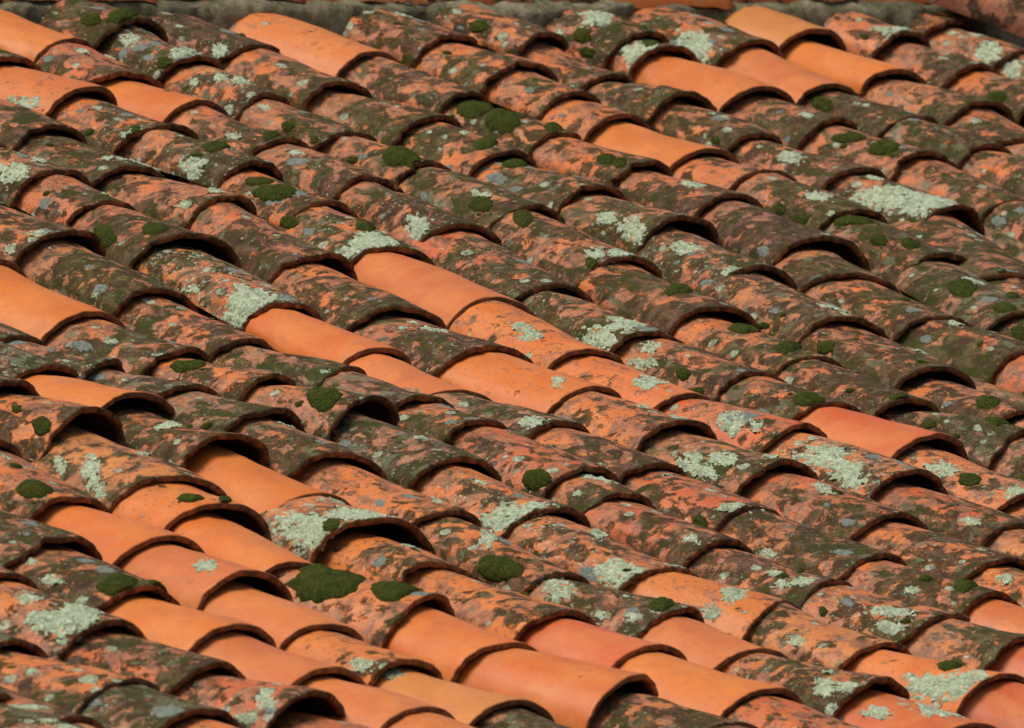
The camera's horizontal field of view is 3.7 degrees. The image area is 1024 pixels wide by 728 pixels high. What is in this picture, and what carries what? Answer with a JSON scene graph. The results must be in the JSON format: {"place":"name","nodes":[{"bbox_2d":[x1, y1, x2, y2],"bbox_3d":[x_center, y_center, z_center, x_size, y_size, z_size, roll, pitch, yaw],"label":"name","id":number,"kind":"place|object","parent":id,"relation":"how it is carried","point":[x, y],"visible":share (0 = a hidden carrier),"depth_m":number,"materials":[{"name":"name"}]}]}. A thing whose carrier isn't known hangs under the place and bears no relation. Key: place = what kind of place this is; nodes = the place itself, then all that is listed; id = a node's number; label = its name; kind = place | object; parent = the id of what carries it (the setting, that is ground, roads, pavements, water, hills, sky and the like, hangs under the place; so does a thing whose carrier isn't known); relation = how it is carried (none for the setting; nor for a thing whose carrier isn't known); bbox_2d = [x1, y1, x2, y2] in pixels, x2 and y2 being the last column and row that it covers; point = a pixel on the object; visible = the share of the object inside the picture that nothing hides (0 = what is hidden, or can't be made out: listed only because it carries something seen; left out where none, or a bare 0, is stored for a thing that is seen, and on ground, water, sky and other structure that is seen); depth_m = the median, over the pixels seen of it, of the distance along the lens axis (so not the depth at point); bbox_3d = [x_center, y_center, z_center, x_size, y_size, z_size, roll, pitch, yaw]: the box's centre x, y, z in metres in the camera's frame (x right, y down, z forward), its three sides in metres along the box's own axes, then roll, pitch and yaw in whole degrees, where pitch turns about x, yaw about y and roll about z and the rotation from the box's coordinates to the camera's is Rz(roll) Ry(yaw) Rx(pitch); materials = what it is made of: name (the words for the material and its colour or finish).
{"place":"outdoors","nodes":[
{"label":"outdoors","id":0,"kind":"place"},
{"bbox_2d":[0,101,1023,724],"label":"roof bed","id":1,"kind":"object","parent":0,"point":[1010,245],"visible":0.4,"depth_m":29.92,"materials":[{"name":"ceramic"}]},
{"bbox_2d":[0,450,111,519],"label":"clay tile","id":2,"kind":"object","parent":1,"relation":"on","point":[29,490],"visible":0.99,"depth_m":26.75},
{"bbox_2d":[0,392,125,461],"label":"clay tile","id":3,"kind":"object","parent":1,"relation":"on","point":[31,427],"visible":1,"depth_m":27.26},
{"bbox_2d":[0,265,125,342],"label":"clay tile","id":4,"kind":"object","parent":1,"relation":"on","point":[34,309],"visible":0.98,"depth_m":28.22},
{"bbox_2d":[0,578,147,659],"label":"clay tile","id":5,"kind":"object","parent":1,"relation":"on","point":[54,627],"visible":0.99,"depth_m":25.94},
{"bbox_2d":[0,648,159,713],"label":"clay tile","id":6,"kind":"object","parent":1,"relation":"on","point":[72,687],"visible":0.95,"depth_m":25.55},
{"bbox_2d":[6,543,180,610],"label":"clay tile","id":7,"kind":"object","parent":1,"relation":"on","point":[63,572],"visible":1,"depth_m":26.23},
{"bbox_2d":[17,236,197,316],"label":"clay tile","id":8,"kind":"object","parent":1,"relation":"on","point":[66,266],"visible":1,"depth_m":28.51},
{"bbox_2d":[34,502,205,565],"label":"clay tile","id":9,"kind":"object","parent":1,"relation":"on","point":[115,540],"visible":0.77,"depth_m":26.64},
{"bbox_2d":[48,95,198,154],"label":"clay tile","id":10,"kind":"object","parent":1,"relation":"on","point":[107,127],"visible":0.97,"depth_m":29.94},
{"bbox_2d":[25,424,227,512],"bbox_3d":[-0.691,0.187,27.201,0.283,0.119,0.409,4,15,-36],"label":"clay tile","id":11,"kind":"object","parent":1,"relation":"on","point":[109,474],"visible":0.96,"depth_m":27.09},
{"bbox_2d":[44,317,211,374],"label":"clay tile","id":12,"kind":"object","parent":1,"relation":"on","point":[134,352],"visible":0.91,"depth_m":28.12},
{"bbox_2d":[60,627,246,693],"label":"clay tile","id":13,"kind":"object","parent":1,"relation":"on","point":[164,668],"visible":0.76,"depth_m":25.85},
{"bbox_2d":[69,205,240,268],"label":"clay tile","id":14,"kind":"object","parent":1,"relation":"on","point":[129,238],"visible":0.66,"depth_m":29.00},
{"bbox_2d":[79,683,243,727],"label":"clay tile","id":15,"kind":"object","parent":1,"relation":"on","point":[130,705],"visible":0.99,"depth_m":25.45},
{"bbox_2d":[93,171,257,228],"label":"clay tile","id":16,"kind":"object","parent":1,"relation":"on","point":[151,197],"visible":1,"depth_m":29.33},
{"bbox_2d":[106,402,269,468],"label":"clay tile","id":17,"kind":"object","parent":1,"relation":"on","point":[178,443],"visible":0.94,"depth_m":27.41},
{"bbox_2d":[100,593,276,651],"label":"clay tile","id":18,"kind":"object","parent":1,"relation":"on","point":[172,625],"visible":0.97,"depth_m":26.09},
{"bbox_2d":[112,481,271,541],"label":"clay tile","id":19,"kind":"object","parent":1,"relation":"on","point":[166,505],"visible":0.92,"depth_m":26.96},
{"bbox_2d":[115,293,274,359],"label":"clay tile","id":20,"kind":"object","parent":1,"relation":"on","point":[153,315],"visible":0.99,"depth_m":28.35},
{"bbox_2d":[116,130,283,188],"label":"clay tile","id":21,"kind":"object","parent":1,"relation":"on","point":[215,164],"visible":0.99,"depth_m":29.79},
{"bbox_2d":[116,542,293,610],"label":"clay tile","id":22,"kind":"object","parent":1,"relation":"on","point":[185,577],"visible":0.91,"depth_m":26.49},
{"bbox_2d":[132,240,322,331],"bbox_3d":[-0.535,-0.149,28.840,0.197,0.068,0.452,4,15,-37],"label":"clay tile","id":23,"kind":"object","parent":1,"relation":"on","point":[238,298],"visible":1,"depth_m":28.76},
{"bbox_2d":[168,510,313,573],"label":"clay tile","id":24,"kind":"object","parent":1,"relation":"on","point":[209,532],"visible":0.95,"depth_m":26.79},
{"bbox_2d":[170,672,345,727],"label":"clay tile","id":25,"kind":"object","parent":1,"relation":"on","point":[246,703],"visible":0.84,"depth_m":25.74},
{"bbox_2d":[173,186,357,283],"bbox_3d":[-0.476,-0.228,29.217,0.230,0.100,0.375,1,17,-43],"label":"clay tile","id":26,"kind":"object","parent":1,"relation":"on","point":[264,250],"visible":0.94,"depth_m":29.15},
{"bbox_2d":[185,442,350,513],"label":"clay tile","id":27,"kind":"object","parent":1,"relation":"on","point":[241,479],"visible":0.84,"depth_m":27.28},
{"bbox_2d":[193,630,366,685],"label":"clay tile","id":28,"kind":"object","parent":1,"relation":"on","point":[248,657],"visible":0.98,"depth_m":25.99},
{"bbox_2d":[202,578,363,649],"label":"clay tile","id":29,"kind":"object","parent":1,"relation":"on","point":[281,622],"visible":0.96,"depth_m":26.34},
{"bbox_2d":[220,48,372,109],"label":"clay tile","id":30,"kind":"object","parent":1,"relation":"on","point":[297,84],"visible":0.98,"depth_m":30.72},
{"bbox_2d":[228,416,387,480],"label":"clay tile","id":31,"kind":"object","parent":1,"relation":"on","point":[293,451],"visible":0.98,"depth_m":27.50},
{"bbox_2d":[217,307,411,364],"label":"clay tile","id":32,"kind":"object","parent":1,"relation":"on","point":[287,330],"visible":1,"depth_m":28.52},
{"bbox_2d":[228,13,401,76],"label":"clay tile","id":33,"kind":"object","parent":1,"relation":"on","point":[322,50],"visible":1,"depth_m":31.01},
{"bbox_2d":[242,384,399,439],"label":"clay tile","id":34,"kind":"object","parent":1,"relation":"on","point":[320,412],"visible":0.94,"depth_m":27.87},
{"bbox_2d":[253,143,403,199],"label":"clay tile","id":35,"kind":"object","parent":1,"relation":"on","point":[315,171],"visible":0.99,"depth_m":29.89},
{"bbox_2d":[260,496,436,562],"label":"clay tile","id":36,"kind":"object","parent":1,"relation":"on","point":[307,528],"visible":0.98,"depth_m":27.10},
{"bbox_2d":[279,206,434,265],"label":"clay tile","id":37,"kind":"object","parent":1,"relation":"on","point":[352,239],"visible":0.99,"depth_m":29.41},
{"bbox_2d":[271,261,448,330],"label":"clay tile","id":38,"kind":"object","parent":1,"relation":"on","point":[335,298],"visible":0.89,"depth_m":28.90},
{"bbox_2d":[271,563,454,647],"bbox_3d":[-0.293,0.394,26.675,0.336,0.117,0.279,18,13,24],"label":"clay tile","id":39,"kind":"object","parent":1,"relation":"on","point":[373,612],"visible":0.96,"depth_m":26.60,"materials":[{"name":"tile"}]},
{"bbox_2d":[283,630,443,686],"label":"clay tile","id":40,"kind":"object","parent":1,"relation":"on","point":[368,664],"visible":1,"depth_m":26.18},
{"bbox_2d":[287,674,455,727],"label":"clay tile","id":41,"kind":"object","parent":1,"relation":"on","point":[371,707],"visible":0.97,"depth_m":25.86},
{"bbox_2d":[293,87,462,146],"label":"clay tile","id":42,"kind":"object","parent":1,"relation":"on","point":[387,123],"visible":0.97,"depth_m":30.56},
{"bbox_2d":[292,457,480,526],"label":"clay tile","id":43,"kind":"object","parent":1,"relation":"on","point":[354,486],"visible":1,"depth_m":27.36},
{"bbox_2d":[315,527,475,582],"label":"clay tile","id":44,"kind":"object","parent":1,"relation":"on","point":[368,555],"visible":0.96,"depth_m":26.97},
{"bbox_2d":[342,9,477,67],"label":"clay tile","id":45,"kind":"object","parent":1,"relation":"on","point":[404,39],"visible":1,"depth_m":31.31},
{"bbox_2d":[339,56,491,112],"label":"clay tile","id":46,"kind":"object","parent":1,"relation":"on","point":[382,78],"visible":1,"depth_m":30.88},
{"bbox_2d":[330,409,501,488],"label":"clay tile","id":47,"kind":"object","parent":1,"relation":"on","point":[406,458],"visible":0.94,"depth_m":27.72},
{"bbox_2d":[337,180,501,245],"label":"clay tile","id":48,"kind":"object","parent":1,"relation":"on","point":[384,210],"visible":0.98,"depth_m":29.67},
{"bbox_2d":[350,311,533,376],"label":"clay tile","id":49,"kind":"object","parent":1,"relation":"on","point":[431,349],"visible":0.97,"depth_m":28.69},
{"bbox_2d":[353,252,536,328],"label":"clay tile","id":50,"kind":"object","parent":1,"relation":"on","point":[448,298],"visible":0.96,"depth_m":29.15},
{"bbox_2d":[384,604,538,682],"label":"clay tile","id":51,"kind":"object","parent":1,"relation":"on","point":[448,646],"visible":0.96,"depth_m":26.47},
{"bbox_2d":[372,665,554,726],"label":"clay tile","id":52,"kind":"object","parent":1,"relation":"on","point":[470,706],"visible":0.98,"depth_m":26.05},
{"bbox_2d":[395,121,537,176],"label":"clay tile","id":53,"kind":"object","parent":1,"relation":"on","point":[460,150],"visible":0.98,"depth_m":30.43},
{"bbox_2d":[402,40,558,93],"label":"clay tile","id":54,"kind":"object","parent":1,"relation":"on","point":[473,68],"visible":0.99,"depth_m":31.20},
{"bbox_2d":[398,166,564,229],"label":"clay tile","id":55,"kind":"object","parent":1,"relation":"on","point":[488,205],"visible":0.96,"depth_m":29.98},
{"bbox_2d":[389,225,594,303],"bbox_3d":[-0.035,-0.184,29.506,0.213,0.065,0.438,4,15,-36],"label":"clay tile","id":56,"kind":"object","parent":1,"relation":"on","point":[475,258],"visible":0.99,"depth_m":29.45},
{"bbox_2d":[405,567,596,640],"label":"clay tile","id":57,"kind":"object","parent":1,"relation":"on","point":[513,615],"visible":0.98,"depth_m":26.78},
{"bbox_2d":[412,462,590,537],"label":"clay tile","id":58,"kind":"object","parent":1,"relation":"on","point":[499,509],"visible":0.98,"depth_m":27.55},
{"bbox_2d":[416,516,589,592],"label":"clay tile","id":59,"kind":"object","parent":1,"relation":"on","point":[486,556],"visible":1,"depth_m":27.13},
{"bbox_2d":[0,0,1023,50],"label":"ridge mortar","id":60,"kind":"object","parent":1,"relation":"on","point":[334,17],"visible":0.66,"depth_m":31.59,"materials":[{"name":"concrete"}]},
{"bbox_2d":[436,351,621,413],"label":"clay tile","id":61,"kind":"object","parent":1,"relation":"on","point":[496,376],"visible":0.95,"depth_m":28.54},
{"bbox_2d":[448,425,618,497],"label":"clay tile","id":62,"kind":"object","parent":1,"relation":"on","point":[524,464],"visible":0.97,"depth_m":27.86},
{"bbox_2d":[449,300,624,368],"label":"clay tile","id":63,"kind":"object","parent":1,"relation":"on","point":[539,342],"visible":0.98,"depth_m":28.93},
{"bbox_2d":[471,157,627,212],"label":"clay tile","id":64,"kind":"object","parent":1,"relation":"on","point":[555,191],"visible":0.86,"depth_m":30.30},
{"bbox_2d":[455,648,658,727],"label":"clay tile","id":65,"kind":"object","parent":1,"relation":"on","point":[571,693],"visible":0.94,"depth_m":26.34,"materials":[{"name":"ceramic"}]},
{"bbox_2d":[491,210,662,286],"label":"clay tile","id":66,"kind":"object","parent":1,"relation":"on","point":[546,243],"visible":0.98,"depth_m":29.75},
{"bbox_2d":[496,577,704,638],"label":"clay tile","id":67,"kind":"object","parent":1,"relation":"on","point":[625,613],"visible":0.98,"depth_m":26.96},
{"bbox_2d":[503,513,698,590],"bbox_3d":[0.134,0.326,27.421,0.213,0.076,0.410,2,16,-42],"label":"clay tile","id":68,"kind":"object","parent":1,"relation":"on","point":[590,555],"visible":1,"depth_m":27.34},
{"bbox_2d":[518,290,684,352],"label":"clay tile","id":69,"kind":"object","parent":1,"relation":"on","point":[592,324],"visible":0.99,"depth_m":29.17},
{"bbox_2d":[530,136,672,185],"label":"clay tile","id":70,"kind":"object","parent":1,"relation":"on","point":[583,159],"visible":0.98,"depth_m":30.61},
{"bbox_2d":[518,616,687,667],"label":"clay tile","id":71,"kind":"object","parent":1,"relation":"on","point":[560,636],"visible":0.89,"depth_m":26.65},
{"bbox_2d":[545,9,669,68],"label":"clay tile","id":72,"kind":"object","parent":1,"relation":"on","point":[598,38],"visible":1,"depth_m":31.76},
{"bbox_2d":[551,391,717,450],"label":"clay tile","id":73,"kind":"object","parent":1,"relation":"on","point":[629,424],"visible":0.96,"depth_m":28.40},
{"bbox_2d":[559,191,722,253],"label":"clay tile","id":74,"kind":"object","parent":1,"relation":"on","point":[629,227],"visible":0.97,"depth_m":30.11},
{"bbox_2d":[558,250,761,334],"bbox_3d":[0.270,-0.130,29.600,0.232,0.082,0.398,3,16,-38],"label":"clay tile","id":75,"kind":"object","parent":1,"relation":"on","point":[629,290],"visible":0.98,"depth_m":29.52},
{"bbox_2d":[585,497,753,567],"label":"clay tile","id":76,"kind":"object","parent":1,"relation":"on","point":[656,534],"visible":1,"depth_m":27.60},
{"bbox_2d":[589,691,757,727],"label":"clay tile","id":77,"kind":"object","parent":1,"relation":"on","point":[617,709],"visible":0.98,"depth_m":26.27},
{"bbox_2d":[613,167,763,216],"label":"clay tile","id":78,"kind":"object","parent":1,"relation":"on","point":[642,186],"visible":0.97,"depth_m":30.47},
{"bbox_2d":[613,336,786,400],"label":"clay tile","id":79,"kind":"object","parent":1,"relation":"on","point":[711,376],"visible":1,"depth_m":28.99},
{"bbox_2d":[620,468,780,531],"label":"clay tile","id":80,"kind":"object","parent":1,"relation":"on","point":[694,501],"visible":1,"depth_m":27.87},
{"bbox_2d":[627,8,783,66],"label":"clay tile","id":81,"kind":"object","parent":1,"relation":"on","point":[708,41],"visible":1,"depth_m":31.93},
{"bbox_2d":[614,558,799,639],"bbox_3d":[0.318,0.412,27.258,0.310,0.098,0.277,18,13,21],"label":"clay tile","id":82,"kind":"object","parent":1,"relation":"on","point":[737,612],"visible":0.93,"depth_m":27.18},
{"bbox_2d":[616,651,802,716],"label":"clay tile","id":83,"kind":"object","parent":1,"relation":"on","point":[685,683],"visible":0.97,"depth_m":26.50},
{"bbox_2d":[631,51,795,112],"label":"clay tile","id":84,"kind":"object","parent":1,"relation":"on","point":[720,89],"visible":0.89,"depth_m":31.60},
{"bbox_2d":[634,224,797,292],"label":"clay tile","id":85,"kind":"object","parent":1,"relation":"on","point":[676,255],"visible":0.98,"depth_m":29.92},
{"bbox_2d":[649,97,782,151],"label":"clay tile","id":86,"kind":"object","parent":1,"relation":"on","point":[678,118],"visible":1,"depth_m":31.16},
{"bbox_2d":[640,427,819,495],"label":"clay tile","id":87,"kind":"object","parent":1,"relation":"on","point":[728,467],"visible":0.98,"depth_m":28.25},
{"bbox_2d":[658,398,827,452],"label":"clay tile","id":88,"kind":"object","parent":1,"relation":"on","point":[750,429],"visible":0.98,"depth_m":28.54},
{"bbox_2d":[671,312,842,375],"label":"clay tile","id":89,"kind":"object","parent":1,"relation":"on","point":[748,345],"visible":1,"depth_m":29.30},
{"bbox_2d":[686,545,852,609],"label":"clay tile","id":90,"kind":"object","parent":1,"relation":"on","point":[798,587],"visible":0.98,"depth_m":27.46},
{"bbox_2d":[698,199,869,271],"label":"clay tile","id":91,"kind":"object","parent":1,"relation":"on","point":[758,233],"visible":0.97,"depth_m":30.26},
{"bbox_2d":[701,270,889,344],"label":"clay tile","id":92,"kind":"object","parent":1,"relation":"on","point":[778,309],"visible":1,"depth_m":29.66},
{"bbox_2d":[732,164,888,229],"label":"clay tile","id":93,"kind":"object","parent":1,"relation":"on","point":[798,202],"visible":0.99,"depth_m":30.61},
{"bbox_2d":[718,509,906,579],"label":"clay tile","id":94,"kind":"object","parent":1,"relation":"on","point":[777,538],"visible":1,"depth_m":27.74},
{"bbox_2d":[718,653,909,717],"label":"clay tile","id":95,"kind":"object","parent":1,"relation":"on","point":[828,691],"visible":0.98,"depth_m":26.71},
{"bbox_2d":[743,588,911,669],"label":"clay tile","id":96,"kind":"object","parent":1,"relation":"on","point":[790,631],"visible":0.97,"depth_m":27.07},
{"bbox_2d":[740,470,927,539],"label":"clay tile","id":97,"kind":"object","parent":1,"relation":"on","point":[829,509],"visible":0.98,"depth_m":28.10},
{"bbox_2d":[763,430,947,498],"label":"clay tile","id":98,"kind":"object","parent":1,"relation":"on","point":[859,470],"visible":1,"depth_m":28.40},
{"bbox_2d":[777,359,940,416],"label":"clay tile","id":99,"kind":"object","parent":1,"relation":"on","point":[866,395],"visible":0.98,"depth_m":29.07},
{"bbox_2d":[770,321,975,389],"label":"clay tile","id":100,"kind":"object","parent":1,"relation":"on","point":[852,347],"visible":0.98,"depth_m":29.45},
{"bbox_2d":[796,407,968,460],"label":"clay tile","id":101,"kind":"object","parent":1,"relation":"on","point":[888,438],"visible":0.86,"depth_m":28.74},
{"bbox_2d":[801,585,970,643],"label":"clay tile","id":102,"kind":"object","parent":1,"relation":"on","point":[877,615],"visible":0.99,"depth_m":27.33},
{"bbox_2d":[803,277,972,341],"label":"clay tile","id":103,"kind":"object","parent":1,"relation":"on","point":[894,316],"visible":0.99,"depth_m":29.91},
{"bbox_2d":[821,215,967,285],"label":"clay tile","id":104,"kind":"object","parent":1,"relation":"on","point":[891,253],"visible":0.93,"depth_m":30.44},
{"bbox_2d":[825,173,984,236],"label":"clay tile","id":105,"kind":"object","parent":1,"relation":"on","point":[892,202],"visible":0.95,"depth_m":30.87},
{"bbox_2d":[836,688,996,727],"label":"clay tile","id":106,"kind":"object","parent":1,"relation":"on","point":[868,708],"visible":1,"depth_m":26.61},
{"bbox_2d":[842,559,1019,614],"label":"clay tile","id":107,"kind":"object","parent":1,"relation":"on","point":[894,580],"visible":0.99,"depth_m":27.58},
{"bbox_2d":[842,649,1023,713],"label":"clay tile","id":108,"kind":"object","parent":1,"relation":"on","point":[952,686],"visible":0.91,"depth_m":26.92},
{"bbox_2d":[853,519,1023,579],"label":"clay tile","id":109,"kind":"object","parent":1,"relation":"on","point":[929,551],"visible":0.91,"depth_m":27.94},
{"bbox_2d":[873,479,1023,545],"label":"clay tile","id":110,"kind":"object","parent":1,"relation":"on","point":[963,519],"visible":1,"depth_m":28.24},
{"bbox_2d":[877,408,1023,469],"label":"clay tile","id":111,"kind":"object","parent":1,"relation":"on","point":[985,441],"visible":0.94,"depth_m":28.92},
{"bbox_2d":[890,212,1023,280],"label":"clay tile","id":112,"kind":"object","parent":1,"relation":"on","point":[988,259],"visible":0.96,"depth_m":30.61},
{"bbox_2d":[895,442,1023,510],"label":"clay tile","id":113,"kind":"object","parent":1,"relation":"on","point":[961,477],"visible":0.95,"depth_m":28.55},
{"bbox_2d":[896,258,1023,330],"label":"clay tile","id":114,"kind":"object","parent":1,"relation":"on","point":[973,300],"visible":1,"depth_m":30.20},
{"bbox_2d":[896,320,1023,383],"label":"clay tile","id":115,"kind":"object","parent":1,"relation":"on","point":[982,355],"visible":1,"depth_m":29.73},
{"bbox_2d":[902,618,1023,669],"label":"clay tile","id":116,"kind":"object","parent":1,"relation":"on","point":[971,645],"visible":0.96,"depth_m":27.23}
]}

